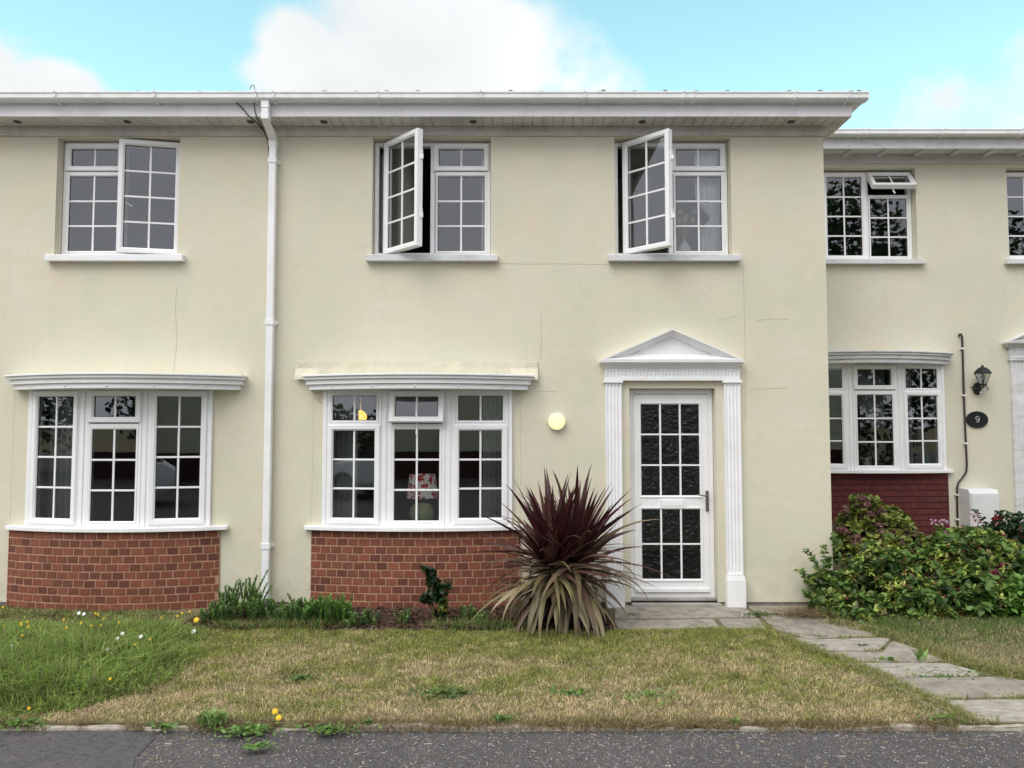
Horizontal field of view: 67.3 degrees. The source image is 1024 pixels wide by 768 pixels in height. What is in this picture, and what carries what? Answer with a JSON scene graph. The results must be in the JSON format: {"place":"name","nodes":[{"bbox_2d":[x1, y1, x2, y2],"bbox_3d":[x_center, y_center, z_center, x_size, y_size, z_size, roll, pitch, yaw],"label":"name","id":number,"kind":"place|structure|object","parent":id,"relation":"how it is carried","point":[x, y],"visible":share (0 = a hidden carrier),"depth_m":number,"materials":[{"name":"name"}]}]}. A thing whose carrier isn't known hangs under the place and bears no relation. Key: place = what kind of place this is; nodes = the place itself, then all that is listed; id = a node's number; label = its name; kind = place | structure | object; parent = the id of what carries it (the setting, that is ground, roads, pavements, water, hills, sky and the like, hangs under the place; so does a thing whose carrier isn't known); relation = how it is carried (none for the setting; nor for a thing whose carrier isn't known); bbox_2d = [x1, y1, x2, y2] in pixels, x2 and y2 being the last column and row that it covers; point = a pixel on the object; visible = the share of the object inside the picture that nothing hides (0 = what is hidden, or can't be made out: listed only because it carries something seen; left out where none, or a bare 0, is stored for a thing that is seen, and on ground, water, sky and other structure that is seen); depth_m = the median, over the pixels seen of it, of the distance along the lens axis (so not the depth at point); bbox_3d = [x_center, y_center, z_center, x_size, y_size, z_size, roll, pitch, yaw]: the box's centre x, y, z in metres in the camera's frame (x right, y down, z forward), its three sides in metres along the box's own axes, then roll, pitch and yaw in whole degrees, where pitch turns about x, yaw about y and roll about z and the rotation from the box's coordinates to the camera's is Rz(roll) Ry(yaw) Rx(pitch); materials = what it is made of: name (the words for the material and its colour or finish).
{"place":"outdoors","nodes":[
{"label":"outdoors","id":0,"kind":"place"},
{"bbox_2d":[0,605,218,719],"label":"long grass","id":1,"kind":"structure","parent":0,"point":[53,662],"depth_m":5.49,"materials":[{"name":"green plant"}]},
{"bbox_2d":[0,553,1023,727],"bbox_3d":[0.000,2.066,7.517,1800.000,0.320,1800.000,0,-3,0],"label":"ground","id":2,"kind":"structure","parent":0,"point":[282,724],"depth_m":5.18,"materials":[{"name":"green plant"}]},
{"bbox_2d":[0,90,274,611],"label":"terraced house","id":3,"kind":"structure","parent":2,"relation":"on","point":[133,253],"depth_m":7.66,"materials":[{"name":"paint"}]},
{"bbox_2d":[47,397,73,517],"bbox_3d":[-4.554,0.743,7.832,0.332,1.295,0.038,0,-3,0],"label":"curtain","id":4,"kind":"object","parent":3,"relation":"hanging from","point":[64,465],"visible":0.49,"depth_m":7.83,"materials":[{"name":"fabric"}]},
{"bbox_2d":[24,390,213,526],"bbox_3d":[-3.863,0.722,7.542,1.810,1.325,0.219,0,-3,0],"label":"bay window","id":5,"kind":"structure","parent":3,"relation":"in","point":[85,401],"depth_m":7.47,"materials":[{"name":"white plastic"}]},
{"bbox_2d":[61,138,179,253],"bbox_3d":[-3.969,-1.886,7.805,1.223,1.185,0.224,0,-3,0],"label":"window","id":6,"kind":"structure","parent":3,"relation":"in","point":[123,147],"depth_m":7.83,"materials":[{"name":"white plastic"}]},
{"bbox_2d":[268,672,332,683],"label":"weed","id":7,"kind":"object","parent":2,"relation":"on","point":[296,677],"visible":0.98,"depth_m":5.33,"materials":[{"name":"green plant"}]},
{"bbox_2d":[186,605,613,630],"bbox_3d":[-1.010,2.170,7.095,3.780,0.056,0.950,0,-3,0],"label":"flower bed","id":8,"kind":"object","parent":2,"relation":"on","point":[414,628],"visible":0.07,"depth_m":6.76,"materials":[{"name":"brown soil"}]},
{"bbox_2d":[200,597,244,624],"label":"spurge plant","id":9,"kind":"object","parent":8,"relation":"on","point":[219,610],"visible":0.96,"depth_m":6.78,"materials":[{"name":"green plant"}]},
{"bbox_2d":[217,569,272,618],"bbox_3d":[-2.453,1.942,7.076,0.494,0.412,0.397,1,-3,-18],"label":"spurge plant","id":10,"kind":"object","parent":8,"relation":"on","point":[253,590],"visible":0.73,"depth_m":7.07,"materials":[{"name":"green plant"}]},
{"bbox_2d":[243,593,283,622],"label":"spurge plant","id":11,"kind":"object","parent":8,"relation":"on","point":[255,610],"visible":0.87,"depth_m":6.90,"materials":[{"name":"green plant"}]},
{"bbox_2d":[265,592,305,623],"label":"spurge plant","id":12,"kind":"object","parent":8,"relation":"on","point":[285,615],"visible":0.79,"depth_m":6.79,"materials":[{"name":"green plant"}]},
{"bbox_2d":[289,593,352,626],"bbox_3d":[-1.687,1.991,6.844,0.571,0.288,0.365,0,-3,0],"label":"spurge plant","id":13,"kind":"object","parent":8,"relation":"on","point":[337,607],"visible":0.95,"depth_m":6.77,"materials":[{"name":"green plant"}]},
{"bbox_2d":[345,607,379,628],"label":"spurge plant","id":14,"kind":"object","parent":8,"relation":"on","point":[366,617],"visible":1,"depth_m":6.71,"materials":[{"name":"green plant"}]},
{"bbox_2d":[209,613,538,630],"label":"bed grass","id":15,"kind":"structure","parent":8,"relation":"on","point":[320,624],"depth_m":6.65,"materials":[{"name":"green plant"}]},
{"bbox_2d":[184,604,612,629],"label":"bark chippings","id":16,"kind":"object","parent":8,"relation":"on","point":[386,612],"visible":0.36,"depth_m":6.95,"materials":[{"name":"brown wood"}]},
{"bbox_2d":[393,606,411,625],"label":"spurge plant","id":17,"kind":"object","parent":8,"relation":"on","point":[405,619],"visible":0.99,"depth_m":6.76,"materials":[{"name":"green plant"}]},
{"bbox_2d":[419,564,452,621],"bbox_3d":[-0.693,1.882,6.910,0.321,0.519,0.197,0,-3,0],"label":"evergreen shrub","id":18,"kind":"object","parent":8,"relation":"on","point":[431,597],"visible":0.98,"depth_m":6.88,"materials":[{"name":"green plant"}]},
{"bbox_2d":[460,603,476,620],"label":"spurge plant","id":19,"kind":"object","parent":8,"relation":"on","point":[470,612],"visible":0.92,"depth_m":6.88,"materials":[{"name":"green plant"}]},
{"bbox_2d":[474,607,489,621],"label":"spurge plant","id":20,"kind":"object","parent":8,"relation":"on","point":[480,615],"visible":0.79,"depth_m":6.84,"materials":[{"name":"green plant"}]},
{"bbox_2d":[467,464,670,639],"bbox_3d":[0.467,1.427,6.841,1.602,1.455,1.745,3,-4,-39],"label":"cordyline","id":21,"kind":"object","parent":8,"relation":"on","point":[564,543],"visible":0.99,"depth_m":6.66,"materials":[{"name":"brown plant"}]},
{"bbox_2d":[405,684,500,705],"bbox_3d":[-0.382,2.010,5.009,0.620,0.050,0.362,-1,-3,11],"label":"weed","id":22,"kind":"object","parent":2,"relation":"on","point":[452,693],"visible":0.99,"depth_m":5.03,"materials":[{"name":"green plant"}]},
{"bbox_2d":[0,707,963,734],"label":"kerb grass","id":23,"kind":"structure","parent":2,"relation":"on","point":[704,724],"depth_m":4.54,"materials":[{"name":"green plant"}]},
{"bbox_2d":[486,713,513,722],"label":"weed","id":24,"kind":"object","parent":2,"relation":"on","point":[500,718],"visible":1,"depth_m":4.56,"materials":[{"name":"green plant"}]},
{"bbox_2d":[236,85,868,608],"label":"terraced house","id":25,"kind":"structure","parent":2,"relation":"on","point":[686,393],"depth_m":7.65,"materials":[{"name":"paint"}]},
{"bbox_2d":[334,396,358,516],"bbox_3d":[-1.684,0.742,7.812,0.242,1.295,0.038,0,-3,0],"label":"curtain","id":26,"kind":"object","parent":25,"relation":"hanging from","point":[343,475],"visible":0.72,"depth_m":7.81,"materials":[{"name":"fabric"}]},
{"bbox_2d":[359,396,366,419],"bbox_3d":[-1.736,0.137,8.826,0.150,0.632,0.150,0,-3,0],"label":"pendant light","id":27,"kind":"object","parent":25,"relation":"hanging from","point":[362,415],"visible":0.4,"depth_m":8.77,"materials":[{"name":"yellow glass"}]},
{"bbox_2d":[379,153,383,252],"bbox_3d":[-1.327,-1.862,8.037,0.122,1.120,0.032,0,-3,0],"label":"curtain","id":28,"kind":"object","parent":25,"relation":"hanging from","point":[381,200],"visible":0.22,"depth_m":8.04,"materials":[{"name":"fabric"}]},
{"bbox_2d":[321,390,511,525],"bbox_3d":[-0.930,0.721,7.534,1.867,1.325,0.235,0,-3,0],"label":"bay window","id":29,"kind":"structure","parent":25,"relation":"in","point":[383,427],"depth_m":7.52,"materials":[{"name":"white plastic"}]},
{"bbox_2d":[407,474,437,519],"bbox_3d":[-0.897,1.148,7.688,0.313,0.489,0.313,0,-3,0],"label":"table lamp","id":30,"kind":"object","parent":25,"relation":"on","point":[426,511],"visible":0.77,"depth_m":7.58,"materials":[{"name":"white fabric"}]},
{"bbox_2d":[374,128,490,253],"bbox_3d":[-0.810,-1.894,7.666,1.180,1.185,0.502,0,-3,0],"label":"window","id":31,"kind":"structure","parent":25,"relation":"in","point":[400,142],"depth_m":7.83,"materials":[{"name":"white plastic"}]},
{"bbox_2d":[481,151,483,250],"bbox_3d":[-0.275,-1.866,7.977,0.082,1.120,0.026,0,-3,0],"label":"curtain","id":32,"kind":"object","parent":25,"relation":"hanging from","point":[482,245],"visible":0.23,"depth_m":7.97,"materials":[{"name":"white fabric"}]},
{"bbox_2d":[483,396,501,516],"bbox_3d":[-0.177,0.742,7.812,0.242,1.295,0.038,0,-3,0],"label":"curtain","id":33,"kind":"object","parent":25,"relation":"hanging from","point":[492,407],"visible":0.62,"depth_m":7.81,"materials":[{"name":"fabric"}]},
{"bbox_2d":[548,413,564,429],"bbox_3d":[0.440,0.369,7.576,0.167,0.167,0.069,0,-3,0],"label":"wall lamp","id":34,"kind":"object","parent":25,"relation":"attached to","point":[556,421],"visible":1,"depth_m":7.54,"materials":[{"name":"white glass"}]},
{"bbox_2d":[615,128,727,253],"bbox_3d":[1.619,-1.893,7.674,1.155,1.185,0.486,0,-3,0],"label":"window","id":35,"kind":"structure","parent":25,"relation":"in","point":[672,171],"depth_m":7.82,"materials":[{"name":"white plastic"}]},
{"bbox_2d":[633,394,709,591],"bbox_3d":[1.589,1.080,7.665,0.746,1.956,0.113,0,-3,0],"label":"front door","id":36,"kind":"structure","parent":25,"relation":"in","point":[670,431],"depth_m":7.67,"materials":[{"name":"white plastic"}]},
{"bbox_2d":[677,209,696,250],"bbox_3d":[1.802,-1.553,7.944,0.187,0.532,0.140,-3,-4,39],"label":"vase","id":37,"kind":"object","parent":25,"relation":"on","point":[684,246],"visible":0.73,"depth_m":7.95,"materials":[{"name":"white ceramic"}]},
{"bbox_2d":[695,151,720,250],"bbox_3d":[2.037,-1.866,7.977,0.272,1.120,0.032,0,-3,0],"label":"curtain","id":38,"kind":"object","parent":25,"relation":"hanging from","point":[710,237],"visible":0.58,"depth_m":7.98,"materials":[{"name":"white fabric"}]},
{"bbox_2d":[549,685,595,697],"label":"weed","id":39,"kind":"object","parent":2,"relation":"on","point":[579,692],"visible":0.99,"depth_m":5.04,"materials":[{"name":"green plant"}]},
{"bbox_2d":[609,687,694,708],"bbox_3d":[0.901,2.014,4.944,0.558,0.035,0.396,0,-3,0],"label":"weed","id":40,"kind":"object","parent":2,"relation":"on","point":[643,692],"visible":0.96,"depth_m":4.98,"materials":[{"name":"green plant"}]},
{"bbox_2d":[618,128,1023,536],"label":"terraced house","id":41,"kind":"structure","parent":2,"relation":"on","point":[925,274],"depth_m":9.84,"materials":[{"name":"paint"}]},
{"bbox_2d":[864,458,871,464],"bbox_3d":[4.548,1.014,9.845,0.094,0.145,0.078,0,-3,0],"label":"figurine","id":42,"kind":"object","parent":41,"relation":"on","point":[867,462],"visible":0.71,"depth_m":9.83,"materials":[{"name":"beige ceramic"}]},
{"bbox_2d":[824,172,916,258],"bbox_3d":[4.618,-2.188,9.954,1.170,1.175,0.266,0,-3,0],"label":"window","id":43,"kind":"structure","parent":41,"relation":"in","point":[865,215],"depth_m":10.01,"materials":[{"name":"white plastic"}]},
{"bbox_2d":[857,370,885,434],"bbox_3d":[4.553,0.223,9.932,0.521,0.875,0.022,0,-3,0],"label":"lace curtain","id":44,"kind":"object","parent":41,"relation":"hanging from","point":[865,402],"visible":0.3,"depth_m":9.93,"materials":[{"name":"fabric"}]},
{"bbox_2d":[828,364,946,469],"bbox_3d":[4.552,0.417,9.720,1.860,1.325,0.203,0,-3,0],"label":"bay window","id":45,"kind":"structure","parent":41,"relation":"in","point":[849,390],"depth_m":9.65,"materials":[{"name":"white plastic"}]},
{"bbox_2d":[906,369,912,462],"bbox_3d":[5.056,0.435,9.962,0.252,1.295,0.032,0,-3,0],"label":"curtain","id":46,"kind":"object","parent":41,"relation":"hanging from","point":[908,378],"visible":0.19,"depth_m":9.96,"materials":[{"name":"fabric"}]},
{"bbox_2d":[924,449,930,462],"bbox_3d":[5.357,0.967,9.932,0.100,0.250,0.098,0,-3,0],"label":"bottle","id":47,"kind":"object","parent":41,"relation":"on","point":[927,457],"visible":0.52,"depth_m":9.90,"materials":[{"name":"glass"}]},
{"bbox_2d":[966,411,987,427],"bbox_3d":[5.894,0.452,9.746,0.276,0.212,0.025,0,-3,0],"label":"number plate","id":48,"kind":"object","parent":41,"relation":"attached to","point":[976,419],"visible":1,"depth_m":9.74,"materials":[{"name":"black paint"}]},
{"bbox_2d":[959,488,999,526],"bbox_3d":[5.829,1.536,9.581,0.366,0.465,0.235,0,-3,0],"label":"meter box","id":49,"kind":"object","parent":41,"relation":"attached to","point":[985,501],"visible":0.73,"depth_m":9.47,"materials":[{"name":"white plastic"}]},
{"bbox_2d":[971,494,999,525],"bbox_3d":[5.836,1.551,9.470,0.351,0.398,0.016,0,-3,0],"label":"box door","id":50,"kind":"structure","parent":49,"relation":"in","point":[986,504],"depth_m":9.47,"materials":[{"name":"white plastic"}]},
{"bbox_2d":[971,365,991,394],"bbox_3d":[5.894,-0.053,9.657,0.232,0.368,0.261,0,-3,0],"label":"wall lantern","id":51,"kind":"object","parent":41,"relation":"attached to","point":[982,370],"depth_m":9.62,"materials":[{"name":"black paint"}]},
{"bbox_2d":[1006,172,1023,258],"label":"window","id":52,"kind":"structure","parent":41,"relation":"in","point":[1009,175],"depth_m":10.03,"materials":[{"name":"white plastic"}]},
{"bbox_2d":[832,492,927,571],"bbox_3d":[3.844,1.611,8.109,1.140,0.898,0.769,0,-3,0],"label":"hydrangea","id":53,"kind":"object","parent":2,"relation":"on","point":[859,520],"visible":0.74,"depth_m":8.05,"materials":[{"name":"green plant"}]},
{"bbox_2d":[793,524,1023,624],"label":"flowering shrub","id":54,"kind":"object","parent":2,"relation":"on","point":[949,577],"visible":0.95,"depth_m":7.28,"materials":[{"name":"green plant"}]},
{"bbox_2d":[860,613,1023,677],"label":"verge grass","id":55,"kind":"structure","parent":2,"relation":"on","point":[980,631],"depth_m":6.41,"materials":[{"name":"green plant"}]},
{"bbox_2d":[917,711,966,722],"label":"weed","id":56,"kind":"object","parent":2,"relation":"on","point":[942,716],"visible":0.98,"depth_m":4.61,"materials":[{"name":"green plant"}]},
{"bbox_2d":[925,518,987,541],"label":"geranium","id":57,"kind":"object","parent":2,"relation":"on","point":[942,522],"visible":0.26,"depth_m":7.97,"materials":[{"name":"pink plant"}]},
{"bbox_2d":[935,663,977,669],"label":"weed","id":58,"kind":"object","parent":2,"relation":"on","point":[965,666],"visible":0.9,"depth_m":5.59,"materials":[{"name":"green plant"}]},
{"bbox_2d":[959,670,999,676],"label":"weed","id":59,"kind":"object","parent":2,"relation":"on","point":[980,673],"visible":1,"depth_m":5.42,"materials":[{"name":"green plant"}]},
{"bbox_2d":[946,508,1023,553],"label":"fuchsia","id":60,"kind":"object","parent":2,"relation":"on","point":[1012,527],"visible":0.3,"depth_m":8.17,"materials":[{"name":"green plant"}]},
{"bbox_2d":[985,562,1016,591],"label":"hydrangea","id":61,"kind":"object","parent":2,"relation":"on","point":[1003,576],"visible":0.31,"depth_m":7.26,"materials":[{"name":"green plant"}]},
{"bbox_2d":[980,572,1023,618],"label":"broad leaf plant","id":62,"kind":"object","parent":2,"relation":"on","point":[1013,585],"visible":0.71,"depth_m":6.98,"materials":[{"name":"green plant"}]},
{"bbox_2d":[0,0,1023,128],"label":"sky","id":63,"kind":"structure","parent":0,"point":[922,64],"materials":[{"name":"blue"}]},
{"bbox_2d":[0,729,1023,767],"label":"road","id":64,"kind":"structure","parent":0,"point":[823,746],"depth_m":4.24,"materials":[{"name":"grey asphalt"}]},
{"bbox_2d":[0,730,154,767],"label":"road patch","id":65,"kind":"object","parent":64,"relation":"on","point":[119,753],"visible":1,"depth_m":4.25,"materials":[{"name":"grey asphalt"}]},
{"bbox_2d":[147,721,188,729],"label":"weed","id":66,"kind":"object","parent":64,"relation":"on","point":[166,725],"visible":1,"depth_m":4.48,"materials":[{"name":"green plant"}]},
{"bbox_2d":[240,739,280,750],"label":"weed","id":67,"kind":"object","parent":64,"relation":"on","point":[252,747],"visible":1,"depth_m":4.20,"materials":[{"name":"green plant"}]},
{"bbox_2d":[1,722,1023,731],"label":"kerb","id":68,"kind":"structure","parent":64,"relation":"on","point":[909,727],"depth_m":4.51,"materials":[{"name":"concrete"}]},
{"bbox_2d":[0,713,60,730],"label":"weed","id":69,"kind":"object","parent":68,"relation":"on","point":[16,721],"visible":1,"depth_m":4.53,"materials":[{"name":"green plant"}]},
{"bbox_2d":[194,706,228,726],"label":"weed","id":70,"kind":"object","parent":68,"relation":"on","point":[211,717],"visible":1,"depth_m":4.50,"materials":[{"name":"green plant"}]},
{"bbox_2d":[164,719,327,740],"bbox_3d":[-1.535,1.985,4.424,0.911,0.036,0.308,0,-3,0],"label":"weed","id":71,"kind":"object","parent":68,"relation":"on","point":[245,730],"visible":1,"depth_m":4.42,"materials":[{"name":"green plant"}]},
{"bbox_2d":[293,720,381,737],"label":"weed","id":72,"kind":"object","parent":68,"relation":"on","point":[326,729],"visible":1,"depth_m":4.44,"materials":[{"name":"green plant"}]},
{"bbox_2d":[355,717,375,723],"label":"weed","id":73,"kind":"object","parent":68,"relation":"on","point":[367,720],"visible":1,"depth_m":4.55,"materials":[{"name":"green plant"}]},
{"bbox_2d":[724,717,744,723],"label":"weed","id":74,"kind":"object","parent":68,"relation":"on","point":[735,720],"visible":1,"depth_m":4.55,"materials":[{"name":"green plant"}]},
{"bbox_2d":[615,605,1023,721],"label":"path","id":75,"kind":"structure","parent":0,"point":[1009,710],"depth_m":6.02,"materials":[{"name":"grey stone"}]},
{"bbox_2d":[738,609,800,619],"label":"weed","id":76,"kind":"object","parent":75,"relation":"on","point":[757,614],"visible":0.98,"depth_m":7.15,"materials":[{"name":"green plant"}]},
{"bbox_2d":[718,600,889,625],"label":"dead grass","id":77,"kind":"structure","parent":75,"relation":"on","point":[814,613],"depth_m":7.05,"materials":[{"name":"brown plant"}]},
{"bbox_2d":[755,622,993,724],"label":"path edge grass","id":78,"kind":"structure","parent":75,"relation":"on","point":[945,704],"depth_m":5.26,"materials":[{"name":"green plant"}]},
{"bbox_2d":[877,656,894,659],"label":"weed","id":79,"kind":"object","parent":75,"relation":"on","point":[888,658],"visible":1,"depth_m":5.76,"materials":[{"name":"green plant"}]},
{"bbox_2d":[911,647,927,661],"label":"weed","id":80,"kind":"object","parent":75,"relation":"on","point":[920,654],"visible":1,"depth_m":5.73,"materials":[{"name":"green plant"}]},
{"bbox_2d":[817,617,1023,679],"bbox_3d":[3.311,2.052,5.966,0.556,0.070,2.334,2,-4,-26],"label":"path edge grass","id":81,"kind":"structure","parent":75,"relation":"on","point":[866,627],"depth_m":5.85,"materials":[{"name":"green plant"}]},
{"bbox_2d":[896,665,994,687],"bbox_3d":[3.032,2.041,5.388,1.256,0.028,0.514,0,-3,0],"label":"weed","id":82,"kind":"object","parent":75,"relation":"on","point":[939,675],"visible":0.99,"depth_m":5.39,"materials":[{"name":"green plant"}]},
{"bbox_2d":[769,624,1023,723],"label":"joint grass","id":83,"kind":"structure","parent":0,"point":[955,695],"depth_m":5.64,"materials":[{"name":"green plant"}]}
]}

